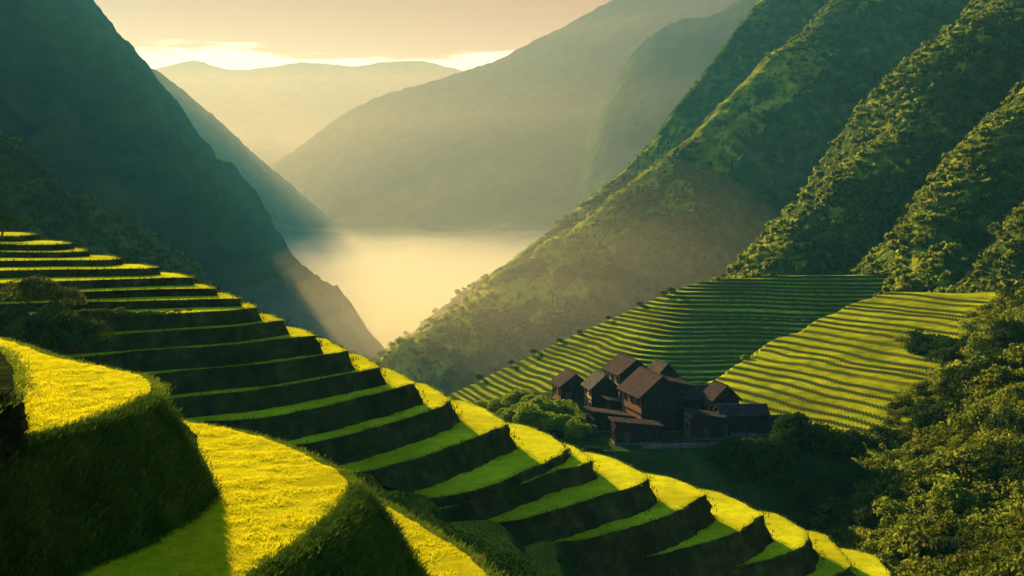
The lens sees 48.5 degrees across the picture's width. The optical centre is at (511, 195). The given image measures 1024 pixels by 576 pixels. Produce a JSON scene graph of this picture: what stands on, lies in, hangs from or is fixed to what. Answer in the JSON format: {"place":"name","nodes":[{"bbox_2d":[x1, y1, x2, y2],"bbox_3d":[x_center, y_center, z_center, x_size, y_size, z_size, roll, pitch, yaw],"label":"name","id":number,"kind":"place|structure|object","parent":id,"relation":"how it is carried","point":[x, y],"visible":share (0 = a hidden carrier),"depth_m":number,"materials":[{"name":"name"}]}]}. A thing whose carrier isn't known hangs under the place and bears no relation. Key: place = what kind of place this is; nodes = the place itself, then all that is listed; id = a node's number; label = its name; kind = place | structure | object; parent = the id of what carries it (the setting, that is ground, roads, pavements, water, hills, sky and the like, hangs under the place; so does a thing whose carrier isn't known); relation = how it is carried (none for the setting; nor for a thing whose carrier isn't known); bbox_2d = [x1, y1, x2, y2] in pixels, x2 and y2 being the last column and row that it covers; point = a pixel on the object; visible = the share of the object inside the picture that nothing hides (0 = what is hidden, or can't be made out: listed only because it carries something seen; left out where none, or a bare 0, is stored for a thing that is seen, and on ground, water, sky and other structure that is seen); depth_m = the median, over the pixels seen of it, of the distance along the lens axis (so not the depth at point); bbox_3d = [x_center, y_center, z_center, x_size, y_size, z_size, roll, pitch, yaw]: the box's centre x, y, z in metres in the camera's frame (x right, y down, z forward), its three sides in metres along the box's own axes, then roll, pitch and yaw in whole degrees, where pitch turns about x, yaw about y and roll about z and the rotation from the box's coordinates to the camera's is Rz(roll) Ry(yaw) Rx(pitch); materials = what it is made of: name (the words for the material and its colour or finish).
{"place":"outdoors","nodes":[
{"label":"outdoors","id":0,"kind":"place"},
{"bbox_2d":[0,351,27,455],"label":"rice terrace","id":1,"kind":"structure","parent":0,"point":[7,373],"depth_m":20.44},
{"bbox_2d":[0,344,41,412],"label":"rim grass","id":2,"kind":"structure","parent":1,"relation":"on","point":[18,379],"depth_m":21.16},
{"bbox_2d":[0,232,39,241],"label":"terraced field","id":3,"kind":"structure","parent":0,"point":[10,237],"depth_m":112.61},
{"bbox_2d":[0,212,25,235],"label":"tree","id":4,"kind":"object","parent":3,"relation":"on","point":[9,219],"visible":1,"depth_m":112.00,"materials":[{"name":"green plant"}]},
{"bbox_2d":[0,240,73,250],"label":"terraced field","id":5,"kind":"structure","parent":0,"point":[21,247],"depth_m":104.28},
{"bbox_2d":[0,248,89,257],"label":"terraced field","id":6,"kind":"structure","parent":0,"point":[47,255],"depth_m":100.89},
{"bbox_2d":[0,255,121,266],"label":"terraced field","id":7,"kind":"structure","parent":0,"point":[80,263],"depth_m":96.60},
{"bbox_2d":[0,264,160,277],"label":"terraced field","id":8,"kind":"structure","parent":0,"point":[102,271],"depth_m":92.89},
{"bbox_2d":[0,272,193,290],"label":"terraced field","id":9,"kind":"structure","parent":0,"point":[146,282],"depth_m":90.52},
{"bbox_2d":[0,134,204,283],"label":"mountain","id":10,"kind":"structure","parent":0,"point":[89,224],"depth_m":349.89,"materials":[{"name":"plant"}]},
{"bbox_2d":[0,140,206,284],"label":"forest","id":11,"kind":"object","parent":10,"relation":"on","point":[49,185],"visible":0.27,"depth_m":347.52,"materials":[{"name":"green plant"}]},
{"bbox_2d":[0,132,217,291],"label":"forest","id":12,"kind":"object","parent":10,"relation":"on","point":[118,217],"visible":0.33,"depth_m":373.82,"materials":[{"name":"green plant"}]},
{"bbox_2d":[0,340,211,564],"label":"rice terrace","id":13,"kind":"structure","parent":0,"point":[89,377],"depth_m":23.74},
{"bbox_2d":[0,389,34,463],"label":"bank grass","id":14,"kind":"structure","parent":13,"relation":"on","point":[9,425],"depth_m":18.08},
{"bbox_2d":[0,338,150,433],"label":"rice plants","id":15,"kind":"object","parent":13,"relation":"on","point":[45,398],"visible":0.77,"depth_m":23.46,"materials":[{"name":"plant"}]},
{"bbox_2d":[0,337,176,449],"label":"rim grass","id":16,"kind":"structure","parent":13,"relation":"on","point":[156,385],"depth_m":24.83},
{"bbox_2d":[0,284,217,301],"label":"terraced field","id":17,"kind":"structure","parent":0,"point":[203,288],"depth_m":87.92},
{"bbox_2d":[0,293,241,311],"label":"terraced field","id":18,"kind":"structure","parent":0,"point":[221,296],"depth_m":84.87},
{"bbox_2d":[0,303,261,335],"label":"terraced field","id":19,"kind":"structure","parent":0,"point":[143,324],"depth_m":81.84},
{"bbox_2d":[73,306,191,319],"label":"hedge","id":20,"kind":"object","parent":19,"relation":"on","point":[90,314],"visible":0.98,"depth_m":79.06,"materials":[{"name":"green plant"}]},
{"bbox_2d":[0,0,294,279],"bbox_3d":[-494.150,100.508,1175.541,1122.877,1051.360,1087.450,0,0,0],"label":"mountain","id":21,"kind":"structure","parent":0,"point":[80,75],"depth_m":891.16,"materials":[{"name":"plant"}]},
{"bbox_2d":[16,313,288,355],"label":"terraced field","id":22,"kind":"structure","parent":0,"point":[130,338],"depth_m":79.72,"materials":[{"name":"plant"}]},
{"bbox_2d":[0,274,88,310],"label":"domed bush","id":23,"kind":"object","parent":22,"relation":"on","point":[34,288],"visible":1,"depth_m":75.28,"materials":[{"name":"green plant"}]},
{"bbox_2d":[62,327,322,372],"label":"terraced field","id":24,"kind":"structure","parent":0,"point":[218,356],"depth_m":79.35,"materials":[{"name":"plant"}]},
{"bbox_2d":[0,305,28,340],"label":"domed bush","id":25,"kind":"object","parent":24,"relation":"on","point":[7,314],"visible":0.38,"depth_m":72.16,"materials":[{"name":"green plant"}]},
{"bbox_2d":[0,303,73,349],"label":"domed bush","id":26,"kind":"object","parent":24,"relation":"on","point":[16,326],"visible":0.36,"depth_m":70.53,"materials":[{"name":"green plant"}]},
{"bbox_2d":[15,308,114,357],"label":"domed bush","id":27,"kind":"object","parent":24,"relation":"on","point":[67,327],"visible":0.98,"depth_m":69.87,"materials":[{"name":"green plant"}]},
{"bbox_2d":[23,125,383,359],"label":"mountain","id":28,"kind":"structure","parent":0,"point":[286,286],"depth_m":755.25,"materials":[{"name":"plant"}]},
{"bbox_2d":[68,422,350,575],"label":"rice terrace","id":29,"kind":"structure","parent":0,"point":[228,535],"depth_m":21.43,"materials":[{"name":"plant"}]},
{"bbox_2d":[0,389,228,575],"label":"bank grass","id":30,"kind":"structure","parent":29,"relation":"on","point":[45,486],"depth_m":19.19,"materials":[{"name":"plant"}]},
{"bbox_2d":[74,421,347,575],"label":"rice plants","id":31,"kind":"object","parent":29,"relation":"on","point":[277,448],"visible":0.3,"depth_m":21.74,"materials":[{"name":"plant"}]},
{"bbox_2d":[181,418,370,575],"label":"rim grass","id":32,"kind":"structure","parent":29,"relation":"on","point":[342,471],"depth_m":24.11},
{"bbox_2d":[141,338,354,395],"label":"terraced field","id":33,"kind":"structure","parent":0,"point":[240,371],"depth_m":80.12,"materials":[{"name":"plant"}]},
{"bbox_2d":[151,68,371,274],"bbox_3d":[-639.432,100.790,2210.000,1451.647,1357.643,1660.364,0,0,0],"label":"mountain","id":34,"kind":"structure","parent":0,"point":[318,241],"depth_m":2170.41,"materials":[{"name":"plant"}]},
{"bbox_2d":[167,353,386,417],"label":"terraced field","id":35,"kind":"structure","parent":0,"point":[362,363],"depth_m":79.60,"materials":[{"name":"plant"}]},
{"bbox_2d":[185,368,422,441],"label":"terraced field","id":36,"kind":"structure","parent":0,"point":[394,378],"depth_m":79.82,"materials":[{"name":"plant"}]},
{"bbox_2d":[155,60,462,165],"bbox_3d":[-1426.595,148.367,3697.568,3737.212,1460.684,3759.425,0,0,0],"label":"mountain","id":37,"kind":"structure","parent":0,"point":[268,116],"depth_m":4164.55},
{"bbox_2d":[94,0,610,70],"label":"sky","id":38,"kind":"structure","parent":0,"point":[463,35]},
{"bbox_2d":[283,383,459,465],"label":"terraced field","id":39,"kind":"structure","parent":0,"point":[434,398],"depth_m":81.62,"materials":[{"name":"plant"}]},
{"bbox_2d":[318,268,491,347],"bbox_3d":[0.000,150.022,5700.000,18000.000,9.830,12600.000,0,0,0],"label":"fog","id":40,"kind":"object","parent":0,"point":[390,305],"depth_m":1755.34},
{"bbox_2d":[337,400,516,492],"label":"terraced field","id":41,"kind":"structure","parent":0,"point":[475,419],"depth_m":82.59,"materials":[{"name":"plant"}]},
{"bbox_2d":[387,507,486,575],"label":"rice terrace","id":42,"kind":"structure","parent":0,"point":[456,559],"depth_m":25.18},
{"bbox_2d":[229,478,435,575],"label":"bank grass","id":43,"kind":"structure","parent":42,"relation":"on","point":[370,540],"depth_m":21.07,"materials":[{"name":"plant"}]},
{"bbox_2d":[387,506,489,575],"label":"rice plants","id":44,"kind":"object","parent":42,"relation":"on","point":[429,541],"visible":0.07,"depth_m":25.72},
{"bbox_2d":[376,492,508,575],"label":"rim grass","id":45,"kind":"structure","parent":0,"point":[399,510],"depth_m":26.59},
{"bbox_2d":[347,471,555,575],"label":"rice terrace","id":46,"kind":"structure","parent":0,"point":[437,512],"depth_m":40.82,"materials":[{"name":"green plant"}]},
{"bbox_2d":[411,423,569,507],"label":"terraced field","id":47,"kind":"structure","parent":0,"point":[538,447],"depth_m":83.69,"materials":[{"name":"plant"}]},
{"bbox_2d":[269,0,737,271],"bbox_3d":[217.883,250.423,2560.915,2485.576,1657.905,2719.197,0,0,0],"label":"mountain","id":48,"kind":"structure","parent":0,"point":[472,168],"depth_m":2600.42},
{"bbox_2d":[450,520,560,575],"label":"rice terrace","id":49,"kind":"structure","parent":0,"point":[512,539],"depth_m":57.14,"materials":[{"name":"green plant"}]},
{"bbox_2d":[439,444,597,521],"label":"terraced field","id":50,"kind":"structure","parent":0,"point":[576,459],"depth_m":82.72,"materials":[{"name":"plant"}]},
{"bbox_2d":[523,541,577,575],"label":"rice terrace","id":51,"kind":"structure","parent":0,"point":[564,562],"depth_m":66.83,"materials":[{"name":"green plant"}]},
{"bbox_2d":[525,541,561,572],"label":"short grass","id":52,"kind":"structure","parent":51,"relation":"on","point":[544,553],"depth_m":66.72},
{"bbox_2d":[486,451,656,545],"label":"terraced field","id":53,"kind":"structure","parent":0,"point":[615,474],"depth_m":83.43,"materials":[{"name":"plant"}]},
{"bbox_2d":[384,0,832,349],"bbox_3d":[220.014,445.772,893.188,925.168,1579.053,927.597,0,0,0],"label":"mountain","id":54,"kind":"structure","parent":0,"point":[691,112],"depth_m":1084.12,"materials":[{"name":"plant"}]},
{"bbox_2d":[386,4,760,349],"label":"forest","id":55,"kind":"object","parent":54,"relation":"on","point":[469,285],"visible":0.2,"depth_m":939.50,"materials":[{"name":"green plant"}]},
{"bbox_2d":[479,4,810,286],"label":"forest","id":56,"kind":"object","parent":54,"relation":"on","point":[774,44],"visible":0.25,"depth_m":1104.13,"materials":[{"name":"green plant"}]},
{"bbox_2d":[553,473,715,575],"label":"terraced field","id":57,"kind":"structure","parent":0,"point":[673,494],"depth_m":83.46,"materials":[{"name":"plant"}]},
{"bbox_2d":[565,0,758,214],"bbox_3d":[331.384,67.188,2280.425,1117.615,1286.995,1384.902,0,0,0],"label":"mountain","id":58,"kind":"structure","parent":0,"point":[661,70],"depth_m":2176.97,"materials":[{"name":"plant"}]},
{"bbox_2d":[375,0,970,395],"bbox_3d":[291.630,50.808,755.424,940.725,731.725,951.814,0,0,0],"label":"mountain","id":59,"kind":"structure","parent":0,"point":[539,283],"depth_m":787.12,"materials":[{"name":"plant"}]},
{"bbox_2d":[372,0,860,367],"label":"forest","id":60,"kind":"object","parent":59,"relation":"on","point":[596,222],"visible":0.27,"depth_m":750.89,"materials":[{"name":"green plant"}]},
{"bbox_2d":[406,0,963,384],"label":"forest","id":61,"kind":"object","parent":59,"relation":"on","point":[681,238],"visible":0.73,"depth_m":766.40,"materials":[{"name":"green plant"}]},
{"bbox_2d":[605,489,773,575],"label":"terraced field","id":62,"kind":"structure","parent":0,"point":[735,514],"depth_m":87.01,"materials":[{"name":"plant"}]},
{"bbox_2d":[448,273,1023,573],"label":"hillside","id":63,"kind":"structure","parent":0,"point":[824,349],"depth_m":255.60,"materials":[{"name":"plant"}]},
{"bbox_2d":[486,398,509,412],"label":"leafy tree","id":64,"kind":"object","parent":63,"relation":"on","point":[494,404],"visible":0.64,"depth_m":194.80,"materials":[{"name":"green plant"}]},
{"bbox_2d":[498,402,524,422],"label":"leafy tree","id":65,"kind":"object","parent":63,"relation":"on","point":[508,414],"visible":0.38,"depth_m":175.50,"materials":[{"name":"green plant"}]},
{"bbox_2d":[500,389,536,404],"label":"leafy tree","id":66,"kind":"object","parent":63,"relation":"on","point":[514,396],"visible":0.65,"depth_m":188.89,"materials":[{"name":"green plant"}]},
{"bbox_2d":[512,403,545,425],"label":"leafy tree","id":67,"kind":"object","parent":63,"relation":"on","point":[525,413],"visible":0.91,"depth_m":170.53,"materials":[{"name":"green plant"}]},
{"bbox_2d":[528,395,562,413],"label":"leafy tree","id":68,"kind":"object","parent":63,"relation":"on","point":[547,405],"visible":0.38,"depth_m":175.69,"materials":[{"name":"green plant"}]},
{"bbox_2d":[528,411,567,433],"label":"leafy tree","id":69,"kind":"object","parent":63,"relation":"on","point":[551,420],"visible":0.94,"depth_m":168.55,"materials":[{"name":"green plant"}]},
{"bbox_2d":[549,368,583,402],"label":"timber house","id":70,"kind":"structure","parent":63,"relation":"on","point":[566,382],"depth_m":196.00,"materials":[{"name":"brown wood"}]},
{"bbox_2d":[552,399,580,416],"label":"leafy tree","id":71,"kind":"object","parent":63,"relation":"on","point":[572,410],"visible":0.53,"depth_m":177.06,"materials":[{"name":"green plant"}]},
{"bbox_2d":[559,414,586,431],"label":"leafy tree","id":72,"kind":"object","parent":63,"relation":"on","point":[580,419],"visible":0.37,"depth_m":169.56,"materials":[{"name":"green plant"}]},
{"bbox_2d":[562,419,592,440],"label":"leafy tree","id":73,"kind":"object","parent":63,"relation":"on","point":[576,430],"visible":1,"depth_m":165.46,"materials":[{"name":"green plant"}]},
{"bbox_2d":[583,445,602,454],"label":"broadleaf tree","id":74,"kind":"object","parent":63,"relation":"on","point":[594,449],"visible":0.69,"depth_m":157.62,"materials":[{"name":"green plant"}]},
{"bbox_2d":[580,369,618,409],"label":"timber house","id":75,"kind":"structure","parent":63,"relation":"on","point":[596,384],"depth_m":186.37,"materials":[{"name":"brown wood"}]},
{"bbox_2d":[583,406,635,431],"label":"timber shed","id":76,"kind":"structure","parent":63,"relation":"on","point":[599,419],"depth_m":171.53,"materials":[{"name":"brown wood"}]},
{"bbox_2d":[601,395,620,410],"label":"timber shed","id":77,"kind":"structure","parent":63,"relation":"on","point":[612,403],"depth_m":180.02,"materials":[{"name":"brown wood"}]},
{"bbox_2d":[601,353,649,397],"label":"timber house","id":78,"kind":"structure","parent":63,"relation":"on","point":[619,368],"depth_m":193.82,"materials":[{"name":"brown wood"}]},
{"bbox_2d":[608,416,664,444],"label":"timber shed","id":79,"kind":"structure","parent":63,"relation":"on","point":[626,431],"depth_m":162.94,"materials":[{"name":"brown wood"}]},
{"bbox_2d":[616,366,687,432],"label":"timber house","id":80,"kind":"structure","parent":63,"relation":"on","point":[647,394],"depth_m":170.94,"materials":[{"name":"brown wood"}]},
{"bbox_2d":[647,359,681,378],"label":"timber house","id":81,"kind":"structure","parent":63,"relation":"on","point":[664,368],"depth_m":192.87,"materials":[{"name":"brown wood"}]},
{"bbox_2d":[640,442,718,448],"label":"stone wall","id":82,"kind":"structure","parent":63,"relation":"on","point":[676,445],"depth_m":160.01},
{"bbox_2d":[665,376,695,388],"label":"timber house","id":83,"kind":"structure","parent":63,"relation":"on","point":[679,383],"depth_m":182.63,"materials":[{"name":"brown wood"}]},
{"bbox_2d":[679,384,709,409],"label":"timber house","id":84,"kind":"structure","parent":63,"relation":"on","point":[693,399],"depth_m":181.44,"materials":[{"name":"brown wood"}]},
{"bbox_2d":[680,407,725,439],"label":"timber shed","id":85,"kind":"structure","parent":63,"relation":"on","point":[700,423],"depth_m":165.99,"materials":[{"name":"brown wood"}]},
{"bbox_2d":[706,441,733,465],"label":"broadleaf tree","id":86,"kind":"object","parent":63,"relation":"on","point":[721,453],"visible":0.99,"depth_m":156.16,"materials":[{"name":"green plant"}]},
{"bbox_2d":[699,380,742,411],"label":"timber house","id":87,"kind":"structure","parent":63,"relation":"on","point":[713,393],"depth_m":176.97,"materials":[{"name":"brown wood"}]},
{"bbox_2d":[716,411,737,436],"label":"timber shed","id":88,"kind":"structure","parent":63,"relation":"on","point":[728,425],"depth_m":167.60,"materials":[{"name":"brown wood"}]},
{"bbox_2d":[713,403,770,435],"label":"timber shed","id":89,"kind":"structure","parent":63,"relation":"on","point":[750,417],"depth_m":168.76,"materials":[{"name":"brown wood"}]},
{"bbox_2d":[730,432,759,437],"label":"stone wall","id":90,"kind":"structure","parent":63,"relation":"on","point":[748,435],"depth_m":167.29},
{"bbox_2d":[732,437,774,462],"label":"broadleaf tree","id":91,"kind":"object","parent":63,"relation":"on","point":[745,448],"visible":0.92,"depth_m":156.01,"materials":[{"name":"green plant"}]},
{"bbox_2d":[748,452,794,482],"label":"broadleaf tree","id":92,"kind":"object","parent":63,"relation":"on","point":[773,470],"visible":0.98,"depth_m":153.12,"materials":[{"name":"green plant"}]},
{"bbox_2d":[768,414,784,433],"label":"timber shed","id":93,"kind":"structure","parent":63,"relation":"on","point":[771,420],"depth_m":169.77,"materials":[{"name":"brown wood"}]},
{"bbox_2d":[761,431,804,464],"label":"broadleaf tree","id":94,"kind":"object","parent":63,"relation":"on","point":[781,449],"visible":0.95,"depth_m":155.19,"materials":[{"name":"green plant"}]},
{"bbox_2d":[768,411,816,450],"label":"broadleaf tree","id":95,"kind":"object","parent":63,"relation":"on","point":[795,422],"visible":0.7,"depth_m":158.40,"materials":[{"name":"green plant"}]},
{"bbox_2d":[800,421,857,455],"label":"broadleaf tree","id":96,"kind":"object","parent":63,"relation":"on","point":[825,438],"visible":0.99,"depth_m":155.82,"materials":[{"name":"green plant"}]},
{"bbox_2d":[839,480,864,505],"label":"broadleaf tree","id":97,"kind":"object","parent":63,"relation":"on","point":[849,490],"visible":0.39,"depth_m":149.00,"materials":[{"name":"green plant"}]},
{"bbox_2d":[837,429,867,461],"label":"broadleaf tree","id":98,"kind":"object","parent":63,"relation":"on","point":[860,450],"visible":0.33,"depth_m":158.59,"materials":[{"name":"green plant"}]},
{"bbox_2d":[794,284,1023,575],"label":"forest","id":99,"kind":"object","parent":63,"relation":"on","point":[908,541],"visible":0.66,"depth_m":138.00,"materials":[{"name":"green plant"}]},
{"bbox_2d":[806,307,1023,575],"bbox_3d":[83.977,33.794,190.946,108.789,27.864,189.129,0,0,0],"label":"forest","id":100,"kind":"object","parent":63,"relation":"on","point":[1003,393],"visible":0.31,"depth_m":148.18,"materials":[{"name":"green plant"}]},
{"bbox_2d":[726,511,818,575],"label":"terraced field","id":101,"kind":"structure","parent":0,"point":[790,535],"depth_m":91.15,"materials":[{"name":"plant"}]},
{"bbox_2d":[0,230,891,575],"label":"bank grass","id":102,"kind":"structure","parent":101,"relation":"on","point":[40,236],"depth_m":84.07,"materials":[{"name":"plant"}]},
{"bbox_2d":[805,530,854,575],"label":"terraced field","id":103,"kind":"structure","parent":0,"point":[834,560],"depth_m":94.81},
{"bbox_2d":[840,548,889,575],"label":"terraced field","id":104,"kind":"structure","parent":0,"point":[867,564],"depth_m":99.46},
{"bbox_2d":[0,231,891,575],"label":"rim grass","id":105,"kind":"structure","parent":104,"relation":"on","point":[580,451],"depth_m":86.52,"materials":[{"name":"plant"}]},
{"bbox_2d":[727,0,1023,277],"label":"mountain","id":106,"kind":"structure","parent":0,"point":[892,97],"depth_m":579.62,"materials":[{"name":"plant"}]},
{"bbox_2d":[676,0,1016,290],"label":"forest","id":107,"kind":"object","parent":106,"relation":"on","point":[849,164],"visible":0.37,"depth_m":557.29,"materials":[{"name":"green plant"}]},
{"bbox_2d":[768,0,1023,275],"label":"forest","id":108,"kind":"object","parent":106,"relation":"on","point":[869,214],"visible":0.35,"depth_m":540.93,"materials":[{"name":"green plant"}]},
{"bbox_2d":[859,87,1023,292],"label":"mountain","id":109,"kind":"structure","parent":0,"point":[981,222],"depth_m":420.49,"materials":[{"name":"plant"}]},
{"bbox_2d":[850,78,1023,298],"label":"forest","id":110,"kind":"object","parent":109,"relation":"on","point":[951,174],"visible":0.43,"depth_m":430.17,"materials":[{"name":"green plant"}]},
{"bbox_2d":[945,125,1023,285],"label":"forest","id":111,"kind":"object","parent":109,"relation":"on","point":[964,245],"visible":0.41,"depth_m":416.61,"materials":[{"name":"green plant"}]},
{"bbox_2d":[967,214,1023,292],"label":"mountain","id":112,"kind":"structure","parent":0,"point":[1018,233],"depth_m":361.01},
{"bbox_2d":[927,201,1023,292],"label":"forest","id":113,"kind":"object","parent":112,"relation":"on","point":[1014,222],"visible":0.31,"depth_m":358.74,"materials":[{"name":"green plant"}]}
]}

